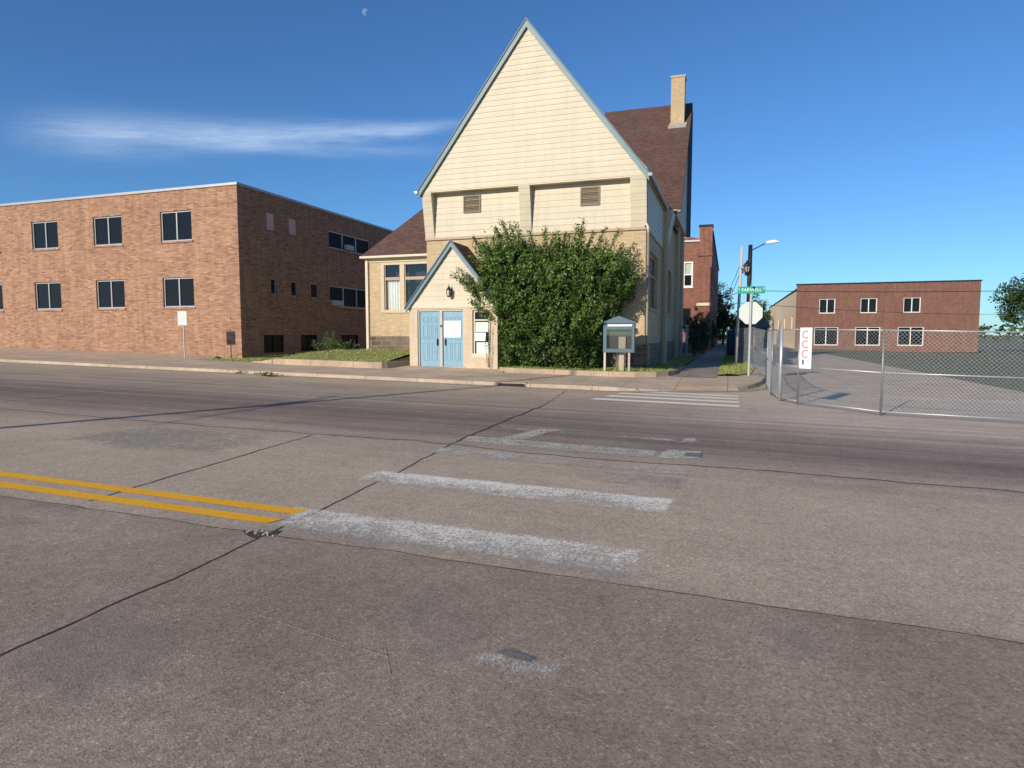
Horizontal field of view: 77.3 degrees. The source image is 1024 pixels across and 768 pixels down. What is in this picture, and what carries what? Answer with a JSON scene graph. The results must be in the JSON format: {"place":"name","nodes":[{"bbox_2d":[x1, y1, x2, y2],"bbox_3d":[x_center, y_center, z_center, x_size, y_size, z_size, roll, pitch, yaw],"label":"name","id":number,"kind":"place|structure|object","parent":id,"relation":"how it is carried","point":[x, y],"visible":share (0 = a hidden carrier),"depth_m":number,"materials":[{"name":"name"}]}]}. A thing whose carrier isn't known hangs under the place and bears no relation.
{"place":"outdoors","nodes":[
{"label":"outdoors","id":0,"kind":"place"},
{"bbox_2d":[0,348,503,371],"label":"forecourt","id":1,"kind":"structure","parent":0,"point":[121,354],"depth_m":31.14,"materials":[{"name":"concrete"}]},
{"bbox_2d":[177,310,186,357],"bbox_3d":[-15.262,-2.228,29.749,0.540,2.400,0.090,1,5,19],"label":"parking sign","id":2,"kind":"object","parent":1,"relation":"on","point":[182,317],"visible":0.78,"depth_m":29.67,"materials":[{"name":"white metal"}]},
{"bbox_2d":[199,348,409,361],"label":"lawn","id":3,"kind":"structure","parent":0,"point":[347,353],"depth_m":26.66,"materials":[{"name":"plant"}]},
{"bbox_2d":[311,339,329,350],"bbox_3d":[-8.853,-1.811,29.892,0.949,0.620,0.860,1,5,19],"label":"weed","id":4,"kind":"object","parent":3,"relation":"on","point":[317,347],"visible":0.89,"depth_m":29.89,"materials":[{"name":"green plant"}]},
{"bbox_2d":[322,330,335,350],"bbox_3d":[-8.346,-1.991,29.278,0.662,0.952,0.831,-2,5,-27],"label":"weed","id":5,"kind":"object","parent":3,"relation":"on","point":[330,345],"visible":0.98,"depth_m":29.18,"materials":[{"name":"green plant"}]},
{"bbox_2d":[334,339,359,349],"bbox_3d":[-7.477,-1.760,28.997,1.252,0.563,0.894,-3,6,-38],"label":"weed","id":6,"kind":"object","parent":3,"relation":"on","point":[346,346],"visible":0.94,"depth_m":28.89,"materials":[{"name":"green plant"}]},
{"bbox_2d":[0,352,764,389],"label":"sidewalk","id":7,"kind":"structure","parent":0,"point":[668,382],"depth_m":22.88,"materials":[{"name":"concrete"}]},
{"bbox_2d":[738,280,764,375],"bbox_3d":[8.904,-2.017,23.922,0.740,3.670,0.637,-2,5,-22],"label":"stop sign","id":8,"kind":"object","parent":7,"relation":"on","point":[750,312],"visible":0.99,"depth_m":23.90,"materials":[{"name":"silver metal"}]},
{"bbox_2d":[0,363,1023,767],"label":"road","id":9,"kind":"structure","parent":0,"point":[210,665],"depth_m":4.31,"materials":[{"name":"grey asphalt"}]},
{"bbox_2d":[0,537,258,654],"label":"road joint","id":10,"kind":"object","parent":9,"relation":"on","point":[121,599],"visible":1,"depth_m":3.92,"materials":[{"name":"black asphalt"}]},
{"bbox_2d":[0,481,280,522],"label":"line","id":11,"kind":"object","parent":9,"relation":"on","point":[218,513],"visible":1,"depth_m":6.06,"materials":[{"name":"yellow paint"}]},
{"bbox_2d":[95,429,211,448],"bbox_3d":[-5.008,0.813,9.564,3.450,0.069,2.150,1,5,19],"label":"road patch","id":12,"kind":"object","parent":9,"relation":"on","point":[152,440],"visible":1,"depth_m":9.40,"materials":[{"name":"grey asphalt"}]},
{"bbox_2d":[0,471,307,513],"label":"line","id":13,"kind":"object","parent":9,"relation":"on","point":[168,494],"visible":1,"depth_m":6.42,"materials":[{"name":"yellow paint"}]},
{"bbox_2d":[89,435,309,500],"bbox_3d":[-3.611,0.959,8.122,0.054,0.009,4.125,1,4,13],"label":"road joint","id":14,"kind":"object","parent":9,"relation":"on","point":[200,467],"visible":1,"depth_m":7.58,"materials":[{"name":"black asphalt"}]},
{"bbox_2d":[0,407,413,438],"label":"road seam","id":15,"kind":"object","parent":9,"relation":"on","point":[219,424],"visible":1,"depth_m":10.98,"materials":[{"name":"black asphalt"}]},
{"bbox_2d":[235,370,282,376],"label":"weeds","id":16,"kind":"object","parent":9,"relation":"on","point":[265,374],"visible":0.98,"depth_m":21.79,"materials":[{"name":"green plant"}]},
{"bbox_2d":[246,529,274,536],"bbox_3d":[-2.049,1.222,5.254,0.279,0.017,0.138,1,5,19],"label":"rubble","id":17,"kind":"object","parent":9,"relation":"on","point":[264,533],"visible":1,"depth_m":5.25,"materials":[{"name":"grey stone"}]},
{"bbox_2d":[242,530,281,537],"bbox_3d":[-2.081,1.226,5.234,0.332,0.007,0.191,0,4,-3],"label":"pothole","id":18,"kind":"object","parent":9,"relation":"on","point":[252,534],"visible":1,"depth_m":5.24,"materials":[{"name":"grey asphalt"}]},
{"bbox_2d":[0,385,696,429],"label":"road seam","id":19,"kind":"object","parent":9,"relation":"on","point":[385,409],"visible":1,"depth_m":13.39,"materials":[{"name":"black asphalt"}]},
{"bbox_2d":[274,390,566,530],"bbox_3d":[-0.139,0.706,11.950,0.220,0.018,13.849,1,5,15],"label":"road joint","id":20,"kind":"object","parent":9,"relation":"on","point":[389,476],"visible":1,"depth_m":7.04,"materials":[{"name":"black asphalt"}]},
{"bbox_2d":[280,506,644,570],"bbox_3d":[-0.567,1.253,5.263,3.330,0.067,0.600,1,5,19],"label":"crosswalk stripe","id":21,"kind":"object","parent":9,"relation":"on","point":[351,517],"visible":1,"depth_m":5.25,"materials":[{"name":"white paint"}]},
{"bbox_2d":[457,406,541,440],"bbox_3d":[-0.097,0.687,12.205,0.096,0.003,5.101,1,5,17],"label":"road joint","id":22,"kind":"object","parent":9,"relation":"on","point":[495,424],"visible":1,"depth_m":11.46,"materials":[{"name":"black asphalt"}]},
{"bbox_2d":[0,408,1018,491],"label":"road joint","id":23,"kind":"object","parent":9,"relation":"on","point":[548,454],"visible":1,"depth_m":8.77,"materials":[{"name":"black asphalt"}]},
{"bbox_2d":[497,382,527,386],"bbox_3d":[0.013,0.011,19.735,0.920,0.135,0.205,1,5,19],"label":"storm drain","id":24,"kind":"object","parent":9,"relation":"on","point":[518,384],"visible":0.86,"depth_m":19.63,"materials":[{"name":"concrete"}]},
{"bbox_2d":[3,496,1023,643],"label":"road joint","id":25,"kind":"object","parent":9,"relation":"on","point":[571,576],"visible":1,"depth_m":4.38,"materials":[{"name":"black asphalt"}]},
{"bbox_2d":[495,648,535,660],"bbox_3d":[0.022,1.421,3.356,0.216,0.005,0.085,3,5,33],"label":"road patch","id":26,"kind":"object","parent":9,"relation":"on","point":[511,653],"visible":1,"depth_m":3.36,"materials":[{"name":"grey asphalt"}]},
{"bbox_2d":[363,471,675,512],"bbox_3d":[-0.059,1.131,6.844,3.480,0.070,0.630,1,5,19],"label":"crosswalk stripe","id":27,"kind":"object","parent":9,"relation":"on","point":[508,487],"visible":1,"depth_m":6.84,"materials":[{"name":"white paint"}]},
{"bbox_2d":[475,653,564,677],"bbox_3d":[0.005,1.430,3.262,0.600,0.012,0.320,1,5,19],"label":"paint smear","id":28,"kind":"object","parent":9,"relation":"on","point":[482,657],"visible":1,"depth_m":3.27},
{"bbox_2d":[502,429,556,438],"bbox_3d":[0.340,0.823,10.639,0.390,0.014,1.424,3,5,32],"label":"paint smear","id":29,"kind":"object","parent":9,"relation":"on","point":[528,433],"visible":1,"depth_m":10.55},
{"bbox_2d":[463,436,657,456],"bbox_3d":[0.628,0.920,9.543,3.071,0.061,0.600,2,5,20],"label":"crosswalk stripe","id":30,"kind":"object","parent":9,"relation":"on","point":[639,453],"visible":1,"depth_m":9.51,"materials":[{"name":"white paint"}]},
{"bbox_2d":[434,447,688,473],"bbox_3d":[0.539,1.008,8.469,3.570,0.071,0.560,1,5,19],"label":"crosswalk stripe","id":31,"kind":"object","parent":9,"relation":"on","point":[550,459],"visible":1,"depth_m":8.52,"materials":[{"name":"white paint"}]},
{"bbox_2d":[504,426,674,440],"bbox_3d":[1.197,0.830,10.758,3.162,0.063,0.367,2,5,20],"label":"crosswalk stripe","id":32,"kind":"object","parent":9,"relation":"on","point":[666,439],"visible":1,"depth_m":10.47,"materials":[{"name":"white paint"}]},
{"bbox_2d":[593,398,739,406],"bbox_3d":[3.759,0.453,15.894,3.610,0.072,0.430,1,5,19],"label":"crosswalk stripe","id":33,"kind":"object","parent":9,"relation":"on","point":[666,402],"visible":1,"depth_m":15.86,"materials":[{"name":"white paint"}]},
{"bbox_2d":[609,395,738,402],"bbox_3d":[4.158,0.388,16.760,3.410,0.068,0.430,1,5,19],"label":"crosswalk stripe","id":34,"kind":"object","parent":9,"relation":"on","point":[674,399],"visible":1,"depth_m":16.73,"materials":[{"name":"white paint"}]},
{"bbox_2d":[616,392,738,399],"bbox_3d":[4.517,0.327,17.586,3.260,0.065,0.430,1,5,19],"label":"crosswalk stripe","id":35,"kind":"object","parent":9,"relation":"on","point":[678,396],"visible":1,"depth_m":17.57,"materials":[{"name":"white paint"}]},
{"bbox_2d":[658,450,701,457],"bbox_3d":[2.340,0.997,8.991,0.650,0.013,0.900,1,5,19],"label":"road patch","id":36,"kind":"object","parent":9,"relation":"on","point":[670,453],"visible":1,"depth_m":9.03,"materials":[{"name":"white paint"}]},
{"bbox_2d":[646,392,737,396],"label":"crosswalk stripe","id":37,"kind":"object","parent":9,"relation":"on","point":[695,394],"visible":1,"depth_m":18.19,"materials":[{"name":"white paint"}]},
{"bbox_2d":[685,453,701,456],"bbox_3d":[2.560,0.997,9.033,0.260,0.005,0.400,1,5,19],"label":"road patch","id":38,"kind":"object","parent":9,"relation":"on","point":[692,455],"visible":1,"depth_m":8.98,"materials":[{"name":"grey asphalt"}]},
{"bbox_2d":[766,329,771,390],"bbox_3d":[7.869,-0.732,19.562,0.048,1.881,3.148,2,5,19],"label":"chain link fence","id":39,"kind":"object","parent":9,"relation":"on","point":[768,357],"visible":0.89,"depth_m":19.90,"materials":[{"name":"grey metal"}]},
{"bbox_2d":[770,329,779,396],"bbox_3d":[7.192,-0.567,17.422,0.048,1.883,1.454,1,4,13],"label":"chain link fence","id":40,"kind":"object","parent":9,"relation":"on","point":[772,367],"visible":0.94,"depth_m":17.72,"materials":[{"name":"grey metal"}]},
{"bbox_2d":[778,326,783,399],"bbox_3d":[7.020,-0.542,16.710,0.076,1.930,0.080,1,5,19],"label":"fence post","id":41,"kind":"object","parent":9,"relation":"on","point":[780,363],"visible":1,"depth_m":16.68,"materials":[{"name":"grey metal"}]},
{"bbox_2d":[780,329,798,400],"bbox_3d":[7.067,-0.477,16.307,0.045,1.887,0.918,0,4,-5],"label":"chain link fence","id":42,"kind":"object","parent":9,"relation":"on","point":[789,365],"visible":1,"depth_m":16.30,"materials":[{"name":"grey metal"}]},
{"bbox_2d":[796,328,882,411],"bbox_3d":[7.595,-0.351,14.921,0.048,1.911,2.198,-2,5,-27],"label":"chain link fence","id":43,"kind":"object","parent":9,"relation":"on","point":[815,367],"visible":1,"depth_m":14.88,"materials":[{"name":"grey metal"}]},
{"bbox_2d":[799,328,812,368],"bbox_3d":[7.159,-0.874,15.605,0.014,1.000,0.340,-2,5,-27],"label":"warning sign","id":44,"kind":"object","parent":43,"relation":"attached to","point":[805,355],"visible":1,"depth_m":15.60,"materials":[{"name":"white metal"}]},
{"bbox_2d":[879,329,1023,419],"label":"chain link fence","id":45,"kind":"object","parent":9,"relation":"on","point":[890,373],"visible":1,"depth_m":13.51,"materials":[{"name":"grey metal"}]},
{"bbox_2d":[0,0,1023,335],"label":"sky","id":46,"kind":"structure","parent":0,"point":[871,140],"materials":[{"name":"blue"}]},
{"bbox_2d":[502,354,696,371],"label":"lawn","id":47,"kind":"structure","parent":0,"point":[645,370],"depth_m":24.34,"materials":[{"name":"plant"}]},
{"bbox_2d":[450,217,646,369],"bbox_3d":[1.381,-3.192,24.349,7.455,6.259,2.858,1,5,19],"label":"overgrown shrub","id":48,"kind":"object","parent":47,"relation":"on","point":[555,296],"visible":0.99,"depth_m":23.71,"materials":[{"name":"green plant"}]},
{"bbox_2d":[602,316,636,370],"bbox_3d":[3.854,-1.400,22.997,1.210,2.080,0.400,1,5,19],"label":"notice board","id":49,"kind":"object","parent":47,"relation":"on","point":[619,334],"visible":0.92,"depth_m":22.93,"materials":[{"name":"blue wood"}]},
{"bbox_2d":[671,342,725,377],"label":"side path","id":50,"kind":"structure","parent":0,"point":[707,364],"depth_m":30.79,"materials":[{"name":"concrete"}]},
{"bbox_2d":[695,314,714,353],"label":"bush","id":51,"kind":"object","parent":50,"relation":"on","point":[703,330],"visible":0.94,"depth_m":49.41,"materials":[{"name":"green plant"}]},
{"bbox_2d":[711,320,719,347],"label":"bush","id":52,"kind":"object","parent":50,"relation":"on","point":[715,329],"visible":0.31,"depth_m":62.55,"materials":[{"name":"green plant"}]},
{"bbox_2d":[682,224,718,353],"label":"red brick building","id":53,"kind":"structure","parent":0,"point":[701,267],"depth_m":57.22,"materials":[{"name":"brick"}]},
{"bbox_2d":[683,308,690,327],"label":"window","id":54,"kind":"structure","parent":53,"relation":"in","point":[686,311],"depth_m":57.83,"materials":[{"name":"black glass"}]},
{"bbox_2d":[684,262,692,287],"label":"window","id":55,"kind":"structure","parent":53,"relation":"in","point":[688,266],"depth_m":57.48,"materials":[{"name":"white metal"}]},
{"bbox_2d":[718,350,753,374],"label":"lawn","id":56,"kind":"structure","parent":0,"point":[741,372],"depth_m":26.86,"materials":[{"name":"plant"}]},
{"bbox_2d":[726,328,748,359],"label":"screened fence","id":57,"kind":"object","parent":56,"relation":"on","point":[730,341],"visible":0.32,"depth_m":44.34,"materials":[{"name":"fabric"}]},
{"bbox_2d":[734,246,745,362],"bbox_3d":[11.417,-3.796,32.027,0.448,6.084,0.205,1,5,19],"label":"utility pole","id":58,"kind":"object","parent":56,"relation":"on","point":[741,270],"visible":0.85,"depth_m":32.02,"materials":[{"name":"brown wood"}]},
{"bbox_2d":[744,303,937,313],"bbox_3d":[26.664,-4.628,40.476,34.906,0.376,0.024,-2,5,-29],"label":"overhead wire","id":59,"kind":"object","parent":58,"relation":"attached to","point":[849,310],"visible":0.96,"depth_m":36.42,"materials":[{"name":"black metal"}]},
{"bbox_2d":[786,290,1023,291],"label":"overhead wire","id":60,"kind":"object","parent":58,"relation":"attached to","point":[910,291],"visible":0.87,"depth_m":30.00,"materials":[{"name":"black metal"}]},
{"bbox_2d":[738,327,753,365],"bbox_3d":[11.704,-1.885,32.095,0.048,1.892,5.284,1,4,12],"label":"chain link fence","id":61,"kind":"object","parent":56,"relation":"on","point":[744,346],"visible":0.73,"depth_m":32.38,"materials":[{"name":"grey metal"}]},
{"bbox_2d":[682,336,1023,391],"bbox_3d":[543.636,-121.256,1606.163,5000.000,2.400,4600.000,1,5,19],"label":"ground","id":62,"kind":"structure","parent":0,"point":[1012,345],"depth_m":50.38,"materials":[{"name":"grey asphalt"}]},
{"bbox_2d":[0,182,392,358],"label":"brick building","id":63,"kind":"structure","parent":62,"relation":"on","point":[236,270],"depth_m":33.82,"materials":[{"name":"brick"}]},
{"bbox_2d":[0,284,3,311],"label":"window","id":64,"kind":"structure","parent":63,"relation":"in","point":[1,295],"depth_m":36.61,"materials":[{"name":"glass"}]},
{"bbox_2d":[31,221,58,250],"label":"window","id":65,"kind":"structure","parent":63,"relation":"in","point":[45,234],"depth_m":35.13,"materials":[{"name":"glass"}]},
{"bbox_2d":[34,282,62,310],"bbox_3d":[-25.564,-4.814,35.316,2.120,1.588,0.175,1,5,19],"label":"window","id":66,"kind":"structure","parent":63,"relation":"in","point":[48,294],"depth_m":35.38,"materials":[{"name":"glass"}]},
{"bbox_2d":[92,215,122,247],"bbox_3d":[-21.206,-7.992,33.598,2.120,1.588,0.175,1,5,19],"label":"window","id":67,"kind":"structure","parent":63,"relation":"in","point":[108,230],"depth_m":33.66,"materials":[{"name":"glass"}]},
{"bbox_2d":[95,280,125,309],"bbox_3d":[-21.206,-4.702,33.850,2.120,1.588,0.175,1,5,19],"label":"window","id":68,"kind":"structure","parent":63,"relation":"in","point":[111,293],"depth_m":33.91,"materials":[{"name":"glass"}]},
{"bbox_2d":[159,210,192,243],"bbox_3d":[-16.847,-7.880,32.131,2.120,1.588,0.175,1,5,19],"label":"window","id":69,"kind":"structure","parent":63,"relation":"in","point":[176,225],"depth_m":32.19,"materials":[{"name":"glass"}]},
{"bbox_2d":[162,277,195,308],"bbox_3d":[-16.847,-4.589,32.383,2.120,1.588,0.175,1,5,19],"label":"window","id":70,"kind":"structure","parent":63,"relation":"in","point":[178,292],"depth_m":32.43,"materials":[{"name":"glass"}]},
{"bbox_2d":[264,335,283,352],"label":"window","id":71,"kind":"structure","parent":63,"relation":"in","point":[272,343],"depth_m":33.61,"materials":[{"name":"black glass"}]},
{"bbox_2d":[271,278,278,296],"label":"window","id":72,"kind":"structure","parent":63,"relation":"in","point":[273,281],"depth_m":33.56,"materials":[{"name":"glass"}]},
{"bbox_2d":[291,281,299,298],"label":"window","id":73,"kind":"structure","parent":63,"relation":"in","point":[293,283],"depth_m":35.12,"materials":[{"name":"glass"}]},
{"bbox_2d":[301,335,316,350],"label":"window","id":74,"kind":"structure","parent":63,"relation":"in","point":[306,340],"depth_m":36.40,"materials":[{"name":"black glass"}]},
{"bbox_2d":[311,283,319,300],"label":"window","id":75,"kind":"structure","parent":63,"relation":"in","point":[314,287],"depth_m":36.88,"materials":[{"name":"glass"}]},
{"bbox_2d":[330,285,365,310],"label":"window","id":76,"kind":"structure","parent":63,"relation":"in","point":[352,298],"depth_m":40.21,"materials":[{"name":"glass"}]},
{"bbox_2d":[328,230,368,255],"bbox_3d":[-10.140,-8.726,40.103,0.175,1.158,4.770,1,5,19],"label":"window","id":77,"kind":"structure","parent":63,"relation":"in","point":[337,240],"depth_m":39.84,"materials":[{"name":"glass"}]},
{"bbox_2d":[341,335,357,348],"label":"window","id":78,"kind":"structure","parent":63,"relation":"in","point":[344,338],"depth_m":40.52,"materials":[{"name":"black glass"}]},
{"bbox_2d":[251,359,409,367],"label":"lawn kerb","id":79,"kind":"structure","parent":62,"relation":"on","point":[358,364],"depth_m":25.59,"materials":[{"name":"concrete"}]},
{"bbox_2d":[359,18,692,368],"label":"church","id":80,"kind":"structure","parent":62,"relation":"on","point":[538,139],"depth_m":25.36,"materials":[{"name":"beige wood"}]},
{"bbox_2d":[381,261,426,312],"bbox_3d":[-4.545,-4.279,28.505,2.560,2.220,0.670,1,5,19],"label":"window","id":81,"kind":"structure","parent":80,"relation":"in","point":[403,280],"depth_m":28.60,"materials":[{"name":"beige glass"}]},
{"bbox_2d":[420,311,439,365],"bbox_3d":[-3.277,-1.804,25.595,0.890,2.180,0.134,1,5,19],"label":"door","id":82,"kind":"structure","parent":80,"relation":"in","point":[429,321],"depth_m":25.61,"materials":[{"name":"blue wood"}]},
{"bbox_2d":[443,311,462,366],"bbox_3d":[-2.329,-1.780,25.277,0.870,2.180,0.134,1,5,19],"label":"door","id":83,"kind":"structure","parent":80,"relation":"in","point":[452,320],"depth_m":25.28,"materials":[{"name":"blue wood"}]},
{"bbox_2d":[472,310,489,357],"bbox_3d":[-1.184,-1.943,24.873,0.716,1.838,0.150,1,5,19],"label":"window","id":84,"kind":"structure","parent":80,"relation":"in","point":[481,326],"depth_m":24.92,"materials":[{"name":"white glass"}]},
{"bbox_2d":[485,329,491,366],"bbox_3d":[-0.883,-1.546,24.646,0.325,1.821,0.406,-2,5,-19],"label":"vine","id":85,"kind":"object","parent":80,"relation":"attached to","point":[489,348],"visible":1,"depth_m":24.72,"materials":[{"name":"green plant"}]},
{"bbox_2d":[649,254,657,312],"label":"window","id":86,"kind":"structure","parent":80,"relation":"in","point":[652,260],"depth_m":27.72,"materials":[{"name":"grey glass"}]},
{"bbox_2d":[667,273,671,316],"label":"window","id":87,"kind":"structure","parent":80,"relation":"in","point":[668,273],"depth_m":34.92,"materials":[{"name":"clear glass"}]},
{"bbox_2d":[499,366,684,376],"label":"lawn kerb","id":88,"kind":"structure","parent":62,"relation":"on","point":[592,373],"depth_m":23.02,"materials":[{"name":"concrete"}]},
{"bbox_2d":[683,306,702,353],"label":"bush","id":89,"kind":"object","parent":62,"relation":"on","point":[692,324],"visible":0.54,"depth_m":51.20,"materials":[{"name":"green plant"}]},
{"bbox_2d":[688,329,702,355],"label":"bush","id":90,"kind":"object","parent":62,"relation":"on","point":[692,339],"visible":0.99,"depth_m":45.61,"materials":[{"name":"green plant"}]},
{"bbox_2d":[716,305,735,344],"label":"tree","id":91,"kind":"object","parent":62,"relation":"on","point":[724,317],"visible":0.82,"depth_m":90.24,"materials":[{"name":"green plant"}]},
{"bbox_2d":[717,282,736,332],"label":"tree","id":92,"kind":"object","parent":62,"relation":"on","point":[721,302],"visible":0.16,"depth_m":97.53,"materials":[{"name":"green plant"}]},
{"bbox_2d":[741,315,770,350],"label":"house","id":93,"kind":"structure","parent":62,"relation":"on","point":[762,323],"depth_m":72.50,"materials":[{"name":"grey brick"}]},
{"bbox_2d":[719,323,1023,341],"bbox_3d":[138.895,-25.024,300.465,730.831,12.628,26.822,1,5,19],"label":"woodland","id":94,"kind":"object","parent":62,"relation":"on","point":[982,328],"visible":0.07,"depth_m":274.48,"materials":[{"name":"green plant"}]},
{"bbox_2d":[769,280,982,351],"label":"brick building","id":95,"kind":"structure","parent":62,"relation":"on","point":[959,311],"depth_m":84.29,"materials":[{"name":"brick"}]},
{"bbox_2d":[814,327,837,344],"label":"window","id":96,"kind":"structure","parent":95,"relation":"in","point":[822,340],"depth_m":86.86,"materials":[{"name":"black glass"}]},
{"bbox_2d":[819,299,834,313],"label":"window","id":97,"kind":"structure","parent":95,"relation":"in","point":[826,305],"depth_m":86.57,"materials":[{"name":"glass"}]},
{"bbox_2d":[855,327,879,345],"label":"window","id":98,"kind":"structure","parent":95,"relation":"in","point":[869,334],"depth_m":85.26,"materials":[{"name":"black glass"}]},
{"bbox_2d":[860,298,876,312],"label":"window","id":99,"kind":"structure","parent":95,"relation":"in","point":[866,304],"depth_m":84.97,"materials":[{"name":"glass"}]},
{"bbox_2d":[897,327,923,345],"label":"window","id":100,"kind":"structure","parent":95,"relation":"in","point":[900,341],"depth_m":83.70,"materials":[{"name":"black glass"}]},
{"bbox_2d":[903,297,920,312],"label":"window","id":101,"kind":"structure","parent":95,"relation":"in","point":[910,304],"depth_m":83.37,"materials":[{"name":"glass"}]},
{"bbox_2d":[988,273,1023,345],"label":"tree","id":102,"kind":"object","parent":62,"relation":"on","point":[1014,300],"visible":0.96,"depth_m":95.23,"materials":[{"name":"green plant"}]},
{"bbox_2d":[728,345,1023,400],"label":"side street","id":103,"kind":"structure","parent":0,"point":[818,387],"depth_m":24.74,"materials":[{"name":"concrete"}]},
{"bbox_2d":[0,356,775,391],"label":"kerb","id":104,"kind":"structure","parent":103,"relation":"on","point":[753,386],"depth_m":21.20,"materials":[{"name":"concrete"}]},
{"bbox_2d":[753,327,766,374],"bbox_3d":[10.672,-1.435,27.557,0.048,2.073,4.162,1,5,14],"label":"chain link fence","id":105,"kind":"object","parent":104,"relation":"on","point":[755,344],"visible":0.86,"depth_m":27.69,"materials":[{"name":"grey metal"}]},
{"bbox_2d":[729,311,744,329],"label":"tree","id":106,"kind":"object","parent":103,"relation":"on","point":[741,323],"visible":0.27,"depth_m":104.89,"materials":[{"name":"green plant"}]},
{"bbox_2d":[742,293,770,329],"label":"tree","id":107,"kind":"object","parent":103,"relation":"on","point":[766,315],"visible":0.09,"depth_m":111.00,"materials":[{"name":"green plant"}]},
{"bbox_2d":[743,240,778,331],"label":"street lamp","id":108,"kind":"object","parent":103,"relation":"on","point":[747,265],"visible":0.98,"depth_m":40.69,"materials":[{"name":"black metal"}]},
{"bbox_2d":[773,348,787,364],"bbox_3d":[17.168,-1.797,41.155,0.595,0.860,9.159,2,5,26],"label":"barrier","id":109,"kind":"object","parent":103,"relation":"on","point":[784,356],"visible":0.4,"depth_m":39.03,"materials":[{"name":"metal"}]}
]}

